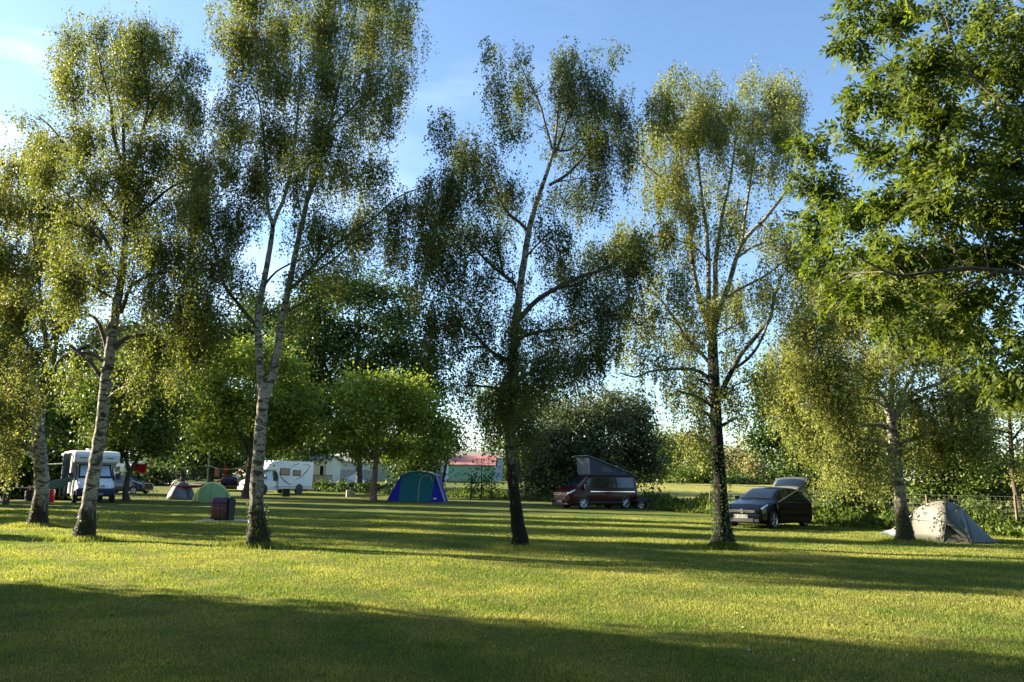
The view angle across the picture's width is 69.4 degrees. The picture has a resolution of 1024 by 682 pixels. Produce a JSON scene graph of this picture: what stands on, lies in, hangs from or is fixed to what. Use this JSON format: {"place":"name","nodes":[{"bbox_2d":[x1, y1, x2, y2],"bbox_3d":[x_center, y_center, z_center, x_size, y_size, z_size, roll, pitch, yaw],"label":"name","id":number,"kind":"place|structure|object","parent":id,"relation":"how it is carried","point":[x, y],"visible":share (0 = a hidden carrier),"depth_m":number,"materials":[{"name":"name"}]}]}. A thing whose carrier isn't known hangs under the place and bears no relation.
{"place":"outdoors","nodes":[
{"label":"outdoors","id":0,"kind":"place"},
{"bbox_2d":[24,490,33,500],"bbox_3d":[-27.239,8.734,41.753,0.520,0.620,0.400,1,-11,0],"label":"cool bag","id":1,"kind":"object","parent":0,"point":[29,494],"visible":0.81,"depth_m":41.60,"materials":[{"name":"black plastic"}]},
{"bbox_2d":[167,482,205,484],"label":"road","id":2,"kind":"structure","parent":0,"point":[192,483],"depth_m":87.78,"materials":[{"name":"grey asphalt"}]},
{"bbox_2d":[345,474,364,483],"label":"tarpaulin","id":3,"kind":"object","parent":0,"point":[352,478],"visible":0.27,"depth_m":87.82,"materials":[{"name":"white plastic"}]},
{"bbox_2d":[361,488,370,498],"bbox_3d":[-11.068,11.657,56.645,1.018,0.882,0.106,3,-11,-12],"label":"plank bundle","id":4,"kind":"object","parent":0,"point":[369,490],"visible":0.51,"depth_m":56.60,"materials":[{"name":"brown wood"}]},
{"bbox_2d":[340,454,449,480],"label":"barn","id":5,"kind":"structure","parent":0,"point":[345,472],"depth_m":110.20,"materials":[{"name":"concrete"}]},
{"bbox_2d":[448,455,496,480],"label":"barn","id":6,"kind":"structure","parent":0,"point":[463,465],"depth_m":130.10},
{"bbox_2d":[450,451,503,480],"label":"barn","id":7,"kind":"structure","parent":0,"point":[478,453],"depth_m":166.12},
{"bbox_2d":[0,476,1023,681],"bbox_3d":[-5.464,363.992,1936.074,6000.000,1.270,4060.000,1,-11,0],"label":"ground","id":8,"kind":"structure","parent":0,"point":[318,501],"depth_m":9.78,"materials":[{"name":"green plant"}]},
{"bbox_2d":[0,274,21,381],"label":"broadleaf tree","id":9,"kind":"object","parent":8,"relation":"on","point":[6,339],"visible":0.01,"depth_m":52.21,"materials":[{"name":"green plant"}]},
{"bbox_2d":[3,285,42,382],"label":"broadleaf tree","id":10,"kind":"object","parent":8,"relation":"on","point":[29,331],"visible":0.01,"depth_m":64.41,"materials":[{"name":"green plant"}]},
{"bbox_2d":[0,364,69,504],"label":"broadleaf tree","id":11,"kind":"object","parent":8,"relation":"on","point":[6,500],"visible":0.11,"depth_m":37.75,"materials":[{"name":"green plant"}]},
{"bbox_2d":[0,430,81,499],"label":"hedge","id":12,"kind":"object","parent":8,"relation":"on","point":[26,478],"visible":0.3,"depth_m":45.55,"materials":[{"name":"green plant"}]},
{"bbox_2d":[49,490,54,501],"bbox_3d":[-25.664,8.571,41.193,0.340,0.780,0.332,1,-11,0],"label":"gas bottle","id":13,"kind":"object","parent":8,"relation":"on","point":[51,495],"visible":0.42,"depth_m":41.07,"materials":[{"name":"red metal"}]},
{"bbox_2d":[0,124,119,526],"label":"birch tree","id":14,"kind":"object","parent":8,"relation":"on","point":[19,318],"visible":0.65,"depth_m":22.72,"materials":[{"name":"green plant"}]},
{"bbox_2d":[24,340,120,462],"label":"broadleaf tree","id":15,"kind":"object","parent":8,"relation":"on","point":[66,420],"visible":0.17,"depth_m":60.71,"materials":[{"name":"green plant"}]},
{"bbox_2d":[48,449,119,502],"bbox_3d":[-25.381,7.780,43.004,4.005,3.010,6.160,9,-13,-36],"label":"alcove motorhome","id":16,"kind":"object","parent":8,"relation":"on","point":[75,465],"visible":0.72,"depth_m":41.63,"materials":[{"name":"white paint"}]},
{"bbox_2d":[49,476,72,489],"bbox_3d":[-23.113,7.252,37.843,1.154,0.720,0.209,1,-11,0],"label":"cloth","id":17,"kind":"object","parent":16,"relation":"attached to","point":[56,484],"visible":0.94,"depth_m":37.84,"materials":[{"name":"green fabric"}]},
{"bbox_2d":[68,308,164,460],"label":"broadleaf tree","id":18,"kind":"object","parent":8,"relation":"on","point":[121,324],"visible":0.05,"depth_m":99.97,"materials":[{"name":"green plant"}]},
{"bbox_2d":[1,2,236,538],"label":"birch tree","id":19,"kind":"object","parent":8,"relation":"on","point":[133,217],"visible":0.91,"depth_m":19.10,"materials":[{"name":"green plant"}]},
{"bbox_2d":[49,345,215,500],"bbox_3d":[-23.577,5.026,45.553,10.385,9.837,6.836,1,-11,0],"label":"maple tree","id":20,"kind":"object","parent":8,"relation":"on","point":[148,432],"visible":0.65,"depth_m":44.76,"materials":[{"name":"green plant"}]},
{"bbox_2d":[115,461,149,473],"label":"caravan","id":21,"kind":"object","parent":8,"relation":"on","point":[120,465],"visible":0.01,"depth_m":83.54,"materials":[{"name":"white paint"}]},
{"bbox_2d":[114,474,153,493],"bbox_3d":[-31.824,11.727,60.794,4.266,1.558,1.870,0,-11,7],"label":"parked car","id":22,"kind":"object","parent":8,"relation":"on","point":[136,483],"visible":0.49,"depth_m":59.92,"materials":[{"name":"grey paint"}]},
{"bbox_2d":[144,483,157,498],"bbox_3d":[-23.941,9.950,49.029,0.606,1.028,0.719,-2,-11,15],"label":"folding chair","id":23,"kind":"object","parent":8,"relation":"on","point":[147,484],"visible":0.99,"depth_m":48.85,"materials":[{"name":"metal"}]},
{"bbox_2d":[115,455,191,485],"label":"hedge","id":24,"kind":"object","parent":8,"relation":"on","point":[160,473],"visible":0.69,"depth_m":81.77,"materials":[{"name":"green plant"}]},
{"bbox_2d":[115,318,245,482],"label":"broadleaf tree","id":25,"kind":"object","parent":8,"relation":"on","point":[165,457],"visible":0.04,"depth_m":90.23,"materials":[{"name":"green plant"}]},
{"bbox_2d":[166,478,194,499],"bbox_3d":[-21.758,9.746,48.734,1.559,1.374,2.000,-1,-11,10],"label":"dome tent","id":26,"kind":"object","parent":8,"relation":"on","point":[178,493],"visible":0.92,"depth_m":48.07,"materials":[{"name":"grey fabric"}]},
{"bbox_2d":[171,470,203,480],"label":"parked car","id":27,"kind":"object","parent":8,"relation":"on","point":[192,476],"visible":0.56,"depth_m":97.71,"materials":[{"name":"grey paint"}]},
{"bbox_2d":[162,415,248,482],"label":"broadleaf tree","id":28,"kind":"object","parent":8,"relation":"on","point":[203,456],"visible":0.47,"depth_m":85.73,"materials":[{"name":"green plant"}]},
{"bbox_2d":[206,440,212,482],"bbox_3d":[-23.460,9.751,57.117,0.400,4.384,0.400,1,-11,0],"label":"lamp post","id":29,"kind":"object","parent":8,"relation":"on","point":[208,466],"visible":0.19,"depth_m":57.07,"materials":[{"name":"grey metal"}]},
{"bbox_2d":[131,462,206,467],"bbox_3d":[-23.745,8.684,51.567,0.023,0.286,10.918,0,-11,3],"label":"washing line","id":30,"kind":"object","parent":29,"relation":"attached to","point":[173,467],"visible":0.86,"depth_m":52.29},
{"bbox_2d":[134,463,146,473],"bbox_3d":[-23.212,7.949,46.167,0.811,0.660,0.070,4,-11,1],"label":"towel","id":31,"kind":"object","parent":30,"relation":"hanging from","point":[141,468],"visible":0.88,"depth_m":46.16,"materials":[{"name":"red fabric"}]},
{"bbox_2d":[191,481,230,502],"bbox_3d":[-18.106,9.111,44.722,2.268,1.246,1.947,3,-11,-14],"label":"dome tent","id":32,"kind":"object","parent":8,"relation":"on","point":[207,492],"visible":0.86,"depth_m":43.99,"materials":[{"name":"fabric"}]},
{"bbox_2d":[178,452,243,478],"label":"hedge","id":33,"kind":"object","parent":8,"relation":"on","point":[220,476],"visible":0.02,"depth_m":110.59,"materials":[{"name":"green plant"}]},
{"bbox_2d":[195,519,247,521],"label":"concrete slab","id":34,"kind":"structure","parent":8,"relation":"on","point":[236,520],"depth_m":26.01,"materials":[{"name":"grey concrete"}]},
{"bbox_2d":[224,498,235,520],"bbox_3d":[-10.219,5.993,26.304,0.620,0.815,0.340,-3,-11,18],"label":"utility box","id":35,"kind":"object","parent":34,"relation":"on","point":[231,502],"visible":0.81,"depth_m":26.16,"materials":[{"name":"green plastic"}]},
{"bbox_2d":[210,497,233,519],"bbox_3d":[-10.291,5.963,26.312,0.718,0.774,0.491,-3,-11,18],"label":"blanket","id":36,"kind":"object","parent":35,"relation":"on","point":[218,508],"visible":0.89,"depth_m":26.11,"materials":[{"name":"purple fabric"}]},
{"bbox_2d":[220,475,240,490],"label":"parked car","id":37,"kind":"object","parent":8,"relation":"on","point":[232,482],"visible":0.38,"depth_m":68.88,"materials":[{"name":"black paint"}]},
{"bbox_2d":[220,418,267,477],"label":"broadleaf tree","id":38,"kind":"object","parent":8,"relation":"on","point":[246,457],"visible":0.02,"depth_m":126.25,"materials":[{"name":"green plant"}]},
{"bbox_2d":[176,330,333,498],"bbox_3d":[-19.242,5.250,53.806,12.904,12.515,8.830,1,-11,0],"label":"maple tree","id":39,"kind":"object","parent":8,"relation":"on","point":[290,421],"visible":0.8,"depth_m":52.77,"materials":[{"name":"green plant"}]},
{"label":"hammock strap","id":40,"kind":"object","parent":39,"relation":"attached to","visible":0},
{"bbox_2d":[169,474,233,487],"bbox_3d":[-20.614,9.299,49.172,0.346,0.935,4.756,-7,-13,35],"label":"hammock","id":41,"kind":"object","parent":40,"relation":"hanging from","point":[197,486],"visible":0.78,"depth_m":48.70,"materials":[{"name":"fabric"}]},
{"bbox_2d":[236,421,281,476],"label":"broadleaf tree","id":42,"kind":"object","parent":8,"relation":"on","point":[265,457],"depth_m":134.02,"materials":[{"name":"green plant"}]},
{"bbox_2d":[245,544,273,547],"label":"ground plants","id":43,"kind":"object","parent":8,"relation":"on","point":[265,545],"visible":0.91,"depth_m":16.62,"materials":[{"name":"green plant"}]},
{"bbox_2d":[184,280,347,461],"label":"broadleaf tree","id":44,"kind":"object","parent":8,"relation":"on","point":[247,325],"visible":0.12,"depth_m":97.05,"materials":[{"name":"green plant"}]},
{"bbox_2d":[237,460,313,494],"bbox_3d":[-20.703,11.989,64.888,2.560,2.924,6.738,-5,-12,29],"label":"profile motorhome","id":45,"kind":"object","parent":8,"relation":"on","point":[297,476],"visible":0.64,"depth_m":64.62,"materials":[{"name":"white paint"}]},
{"bbox_2d":[265,472,271,478],"bbox_3d":[-20.809,11.433,62.810,0.125,0.640,1.050,-5,-12,29],"label":"cab window","id":46,"kind":"structure","parent":45,"relation":"in","point":[269,474],"depth_m":63.00,"materials":[{"name":"clear glass"}]},
{"bbox_2d":[280,468,289,475],"bbox_3d":[-19.752,11.392,64.352,0.039,0.620,1.150,-5,-12,29],"label":"side window","id":47,"kind":"structure","parent":45,"relation":"in","point":[283,471],"depth_m":64.35,"materials":[{"name":"glass"}]},
{"bbox_2d":[293,470,300,475],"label":"side window","id":48,"kind":"structure","parent":45,"relation":"in","point":[295,472],"depth_m":65.53,"materials":[{"name":"grey glass"}]},
{"bbox_2d":[282,488,290,496],"bbox_3d":[-17.941,12.040,58.738,0.600,0.675,0.400,2,-11,-6],"label":"utility box","id":49,"kind":"object","parent":8,"relation":"on","point":[285,492],"visible":1,"depth_m":58.56,"materials":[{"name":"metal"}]},
{"bbox_2d":[162,0,473,544],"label":"birch tree","id":50,"kind":"object","parent":8,"relation":"on","point":[284,151],"visible":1,"depth_m":18.24,"materials":[{"name":"green plant"}]},
{"bbox_2d":[313,475,331,481],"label":"deck","id":51,"kind":"structure","parent":8,"relation":"on","point":[318,477],"depth_m":78.59,"materials":[{"name":"brown wood"}]},
{"bbox_2d":[308,455,341,483],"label":"mobile home","id":52,"kind":"object","parent":8,"relation":"on","point":[332,468],"visible":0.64,"depth_m":84.17,"materials":[{"name":"metal"}]},
{"bbox_2d":[319,465,324,474],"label":"window","id":53,"kind":"structure","parent":52,"relation":"in","point":[321,467],"depth_m":82.62,"materials":[{"name":"black glass"}]},
{"bbox_2d":[290,477,395,492],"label":"verge weeds","id":54,"kind":"object","parent":8,"relation":"on","point":[322,484],"visible":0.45,"depth_m":72.01,"materials":[{"name":"green plant"}]},
{"bbox_2d":[346,490,354,496],"bbox_3d":[-13.170,12.464,60.300,0.700,0.560,0.370,5,-11,-20],"label":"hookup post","id":55,"kind":"object","parent":8,"relation":"on","point":[349,493],"visible":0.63,"depth_m":60.12,"materials":[{"name":"plastic"}]},
{"bbox_2d":[263,257,469,491],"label":"lime tree","id":56,"kind":"object","parent":8,"relation":"on","point":[344,344],"visible":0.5,"depth_m":73.30,"materials":[{"name":"green plant"}]},
{"bbox_2d":[305,356,466,500],"bbox_3d":[-8.567,6.219,51.562,11.167,10.044,8.561,1,-11,0],"label":"maple tree","id":57,"kind":"object","parent":8,"relation":"on","point":[390,397],"visible":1,"depth_m":50.80,"materials":[{"name":"green plant"}]},
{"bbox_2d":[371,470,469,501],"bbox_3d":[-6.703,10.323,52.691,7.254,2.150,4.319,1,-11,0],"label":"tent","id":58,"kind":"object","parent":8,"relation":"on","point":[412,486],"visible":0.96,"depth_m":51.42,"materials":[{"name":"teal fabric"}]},
{"bbox_2d":[368,411,476,489],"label":"alder tree","id":59,"kind":"object","parent":8,"relation":"on","point":[393,474],"visible":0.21,"depth_m":60.72,"materials":[{"name":"green plant"}]},
{"bbox_2d":[377,486,529,498],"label":"verge weeds","id":60,"kind":"object","parent":8,"relation":"on","point":[501,494],"visible":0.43,"depth_m":62.46,"materials":[{"name":"green plant"}]},
{"bbox_2d":[455,468,482,498],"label":"sapling","id":61,"kind":"object","parent":8,"relation":"on","point":[472,489],"visible":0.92,"depth_m":58.71,"materials":[{"name":"green plant"}]},
{"bbox_2d":[0,521,948,550],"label":"long grass","id":62,"kind":"structure","parent":8,"relation":"on","point":[277,544],"depth_m":17.83,"materials":[{"name":"green plant"}]},
{"bbox_2d":[465,456,502,499],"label":"sapling","id":63,"kind":"object","parent":8,"relation":"on","point":[477,481],"visible":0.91,"depth_m":58.72,"materials":[{"name":"green plant"}]},
{"bbox_2d":[477,469,506,499],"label":"sapling","id":64,"kind":"object","parent":8,"relation":"on","point":[489,481],"visible":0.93,"depth_m":58.56,"materials":[{"name":"green plant"}]},
{"bbox_2d":[454,376,567,489],"bbox_3d":[0.675,7.446,57.673,10.492,10.245,7.227,1,-11,0],"label":"willow tree","id":65,"kind":"object","parent":8,"relation":"on","point":[502,445],"visible":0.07,"depth_m":57.22,"materials":[{"name":"green plant"}]},
{"bbox_2d":[0,513,1022,681],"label":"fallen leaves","id":66,"kind":"object","parent":8,"relation":"on","point":[896,655],"visible":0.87,"depth_m":8.36,"materials":[{"name":"brown plant"}]},
{"bbox_2d":[457,435,570,467],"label":"distant wood","id":67,"kind":"object","parent":8,"relation":"on","point":[479,450],"visible":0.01,"depth_m":414.89,"materials":[{"name":"green plant"}]},
{"bbox_2d":[503,463,524,480],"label":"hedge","id":68,"kind":"object","parent":8,"relation":"on","point":[504,472],"visible":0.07,"depth_m":184.58,"materials":[{"name":"green plant"}]},
{"bbox_2d":[502,452,528,479],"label":"tree","id":69,"kind":"object","parent":8,"relation":"on","point":[520,469],"visible":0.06,"depth_m":177.05,"materials":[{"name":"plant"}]},
{"bbox_2d":[394,35,668,547],"bbox_3d":[0.457,-1.994,18.665,6.814,14.329,4.512,1,-11,0],"label":"birch tree","id":70,"kind":"object","parent":8,"relation":"on","point":[513,395],"visible":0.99,"depth_m":18.42,"materials":[{"name":"green plant"}]},
{"bbox_2d":[552,455,637,508],"bbox_3d":[4.934,8.411,44.152,5.020,3.087,2.320,7,-12,-28],"label":"campervan","id":71,"kind":"object","parent":8,"relation":"on","point":[595,481],"visible":0.99,"depth_m":43.52,"materials":[{"name":"red paint"}]},
{"bbox_2d":[587,477,597,486],"bbox_3d":[4.676,8.224,43.040,0.771,0.582,0.096,7,-12,-28],"label":"side window","id":72,"kind":"structure","parent":71,"relation":"in","point":[591,482],"depth_m":43.05,"materials":[{"name":"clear glass"}]},
{"bbox_2d":[599,477,615,487],"bbox_3d":[5.621,8.332,43.542,1.120,0.582,0.096,7,-12,-28],"label":"side window","id":73,"kind":"structure","parent":71,"relation":"in","point":[609,482],"depth_m":43.55,"materials":[{"name":"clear glass"}]},
{"bbox_2d":[616,478,633,487],"bbox_3d":[6.758,8.462,44.147,1.230,0.582,0.096,7,-12,-28],"label":"side window","id":74,"kind":"structure","parent":71,"relation":"in","point":[621,482],"depth_m":44.14,"materials":[{"name":"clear glass"}]},
{"bbox_2d":[516,381,678,505],"bbox_3d":[5.529,6.875,49.540,11.390,8.891,8.901,1,-11,0],"label":"willow tree","id":75,"kind":"object","parent":8,"relation":"on","point":[629,425],"visible":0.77,"depth_m":48.13,"materials":[{"name":"green plant"}]},
{"bbox_2d":[520,488,736,514],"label":"verge weeds","id":76,"kind":"object","parent":8,"relation":"on","point":[700,504],"visible":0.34,"depth_m":42.43,"materials":[{"name":"green plant"}]},
{"bbox_2d":[521,488,741,513],"bbox_3d":[7.501,9.968,46.827,1.970,1.292,31.337,5,-11,-21],"label":"wire fence","id":77,"kind":"object","parent":8,"relation":"on","point":[660,490],"visible":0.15,"depth_m":39.14,"materials":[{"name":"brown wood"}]},
{"bbox_2d":[633,497,654,508],"bbox_3d":[7.959,9.615,43.786,1.546,0.675,0.742,-3,-11,20],"label":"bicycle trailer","id":78,"kind":"object","parent":8,"relation":"on","point":[641,504],"visible":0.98,"depth_m":43.58,"materials":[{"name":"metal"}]},
{"bbox_2d":[575,463,788,484],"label":"hedge","id":79,"kind":"object","parent":8,"relation":"on","point":[769,478],"visible":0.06,"depth_m":176.30,"materials":[{"name":"green plant"}]},
{"bbox_2d":[603,53,828,546],"bbox_3d":[5.546,-1.446,19.934,6.209,13.941,4.352,1,-11,0],"label":"birch tree","id":80,"kind":"object","parent":8,"relation":"on","point":[698,130],"visible":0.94,"depth_m":19.45,"materials":[{"name":"green plant"}]},
{"bbox_2d":[705,539,739,549],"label":"ground plants","id":81,"kind":"object","parent":8,"relation":"on","point":[718,544],"visible":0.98,"depth_m":18.06,"materials":[{"name":"green plant"}]},
{"bbox_2d":[712,467,771,484],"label":"field hedge","id":82,"kind":"object","parent":8,"relation":"on","point":[736,478],"visible":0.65,"depth_m":146.66,"materials":[{"name":"green plant"}]},
{"bbox_2d":[728,351,794,480],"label":"broadleaf tree","id":83,"kind":"object","parent":8,"relation":"on","point":[763,439],"visible":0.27,"depth_m":39.52,"materials":[{"name":"green plant"}]},
{"bbox_2d":[728,477,812,528],"bbox_3d":[10.126,6.050,27.892,4.439,1.889,2.935,11,-15,-43],"label":"hatchback car","id":84,"kind":"object","parent":8,"relation":"on","point":[782,500],"visible":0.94,"depth_m":26.79,"materials":[{"name":"black paint"}]},
{"bbox_2d":[757,393,838,507],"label":"broadleaf tree","id":85,"kind":"object","parent":8,"relation":"on","point":[784,465],"visible":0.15,"depth_m":33.28,"materials":[{"name":"green plant"}]},
{"bbox_2d":[800,390,890,516],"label":"broadleaf tree","id":86,"kind":"object","parent":8,"relation":"on","point":[838,499],"visible":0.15,"depth_m":30.20,"materials":[{"name":"green plant"}]},
{"bbox_2d":[846,381,925,507],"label":"broadleaf tree","id":87,"kind":"object","parent":8,"relation":"on","point":[898,422],"visible":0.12,"depth_m":29.38,"materials":[{"name":"green plant"}]},
{"bbox_2d":[753,239,1021,541],"bbox_3d":[11.119,1.074,21.999,8.496,9.906,5.975,1,-11,0],"label":"birch tree","id":88,"kind":"object","parent":8,"relation":"on","point":[855,451],"visible":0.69,"depth_m":20.59,"materials":[{"name":"green plant"}]},
{"bbox_2d":[773,0,1023,421],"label":"ash tree","id":89,"kind":"object","parent":8,"relation":"on","point":[990,168],"visible":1,"depth_m":9.65,"materials":[{"name":"green plant"}]},
{"bbox_2d":[802,491,1023,535],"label":"wire fence","id":90,"kind":"object","parent":8,"relation":"on","point":[1015,501],"visible":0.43,"depth_m":25.48,"materials":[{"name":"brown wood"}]},
{"bbox_2d":[809,495,1023,537],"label":"verge weeds","id":91,"kind":"object","parent":8,"relation":"on","point":[846,515],"visible":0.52,"depth_m":27.22,"materials":[{"name":"green plant"}]},
{"bbox_2d":[899,409,981,507],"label":"broadleaf tree","id":92,"kind":"object","parent":8,"relation":"on","point":[925,487],"visible":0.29,"depth_m":28.05,"materials":[{"name":"green plant"}]},
{"bbox_2d":[879,498,1003,543],"bbox_3d":[13.110,5.594,23.449,2.255,1.246,4.881,1,-11,0],"label":"tunnel tent","id":93,"kind":"object","parent":8,"relation":"on","point":[945,521],"visible":0.91,"depth_m":21.72,"materials":[{"name":"beige fabric"}]},
{"bbox_2d":[932,435,1023,510],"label":"broadleaf tree","id":94,"kind":"object","parent":8,"relation":"on","point":[992,491],"visible":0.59,"depth_m":27.12,"materials":[{"name":"green plant"}]},
{"bbox_2d":[934,397,1023,513],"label":"golden tree","id":95,"kind":"object","parent":8,"relation":"on","point":[1013,476],"visible":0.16,"depth_m":25.68,"materials":[{"name":"green plant"}]},
{"bbox_2d":[0,0,1023,485],"label":"sky","id":96,"kind":"structure","parent":0,"point":[707,35],"materials":[{"name":"blue"}]},
{"bbox_2d":[636,483,1023,511],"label":"field","id":97,"kind":"structure","parent":0,"point":[680,489],"depth_m":91.80,"materials":[{"name":"plant"}]},
{"bbox_2d":[642,420,685,483],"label":"tree","id":98,"kind":"object","parent":97,"relation":"on","point":[670,465],"visible":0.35,"depth_m":117.94,"materials":[{"name":"green plant"}]},
{"bbox_2d":[658,424,694,482],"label":"poplar tree","id":99,"kind":"object","parent":97,"relation":"on","point":[678,445],"visible":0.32,"depth_m":167.41,"materials":[{"name":"green plant"}]},
{"bbox_2d":[663,457,713,483],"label":"field bush","id":100,"kind":"object","parent":97,"relation":"on","point":[687,474],"visible":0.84,"depth_m":146.76,"materials":[{"name":"green plant"}]},
{"bbox_2d":[667,425,711,483],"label":"poplar tree","id":101,"kind":"object","parent":97,"relation":"on","point":[695,458],"visible":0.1,"depth_m":176.81,"materials":[{"name":"green plant"}]},
{"bbox_2d":[683,423,728,483],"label":"poplar tree","id":102,"kind":"object","parent":97,"relation":"on","point":[708,465],"visible":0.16,"depth_m":176.67,"materials":[{"name":"green plant"}]},
{"bbox_2d":[706,438,764,477],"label":"field bush","id":103,"kind":"object","parent":97,"relation":"on","point":[733,465],"visible":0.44,"depth_m":161.90,"materials":[{"name":"green plant"}]},
{"bbox_2d":[728,448,776,484],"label":"field bush","id":104,"kind":"object","parent":97,"relation":"on","point":[754,466],"visible":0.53,"depth_m":156.83,"materials":[{"name":"green plant"}]},
{"bbox_2d":[998,450,1023,501],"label":"tree","id":105,"kind":"object","parent":97,"relation":"on","point":[1015,467],"visible":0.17,"depth_m":58.79,"materials":[{"name":"green plant"}]},
{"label":"bunting line","id":106,"kind":"object","parent":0,"visible":0},
{"bbox_2d":[214,468,219,476],"bbox_3d":[-22.160,9.880,55.565,0.366,0.689,0.050,1,-11,0],"label":"hanging cloth","id":107,"kind":"object","parent":106,"relation":"hanging from","point":[217,472],"visible":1,"depth_m":55.56,"materials":[{"name":"red fabric"}]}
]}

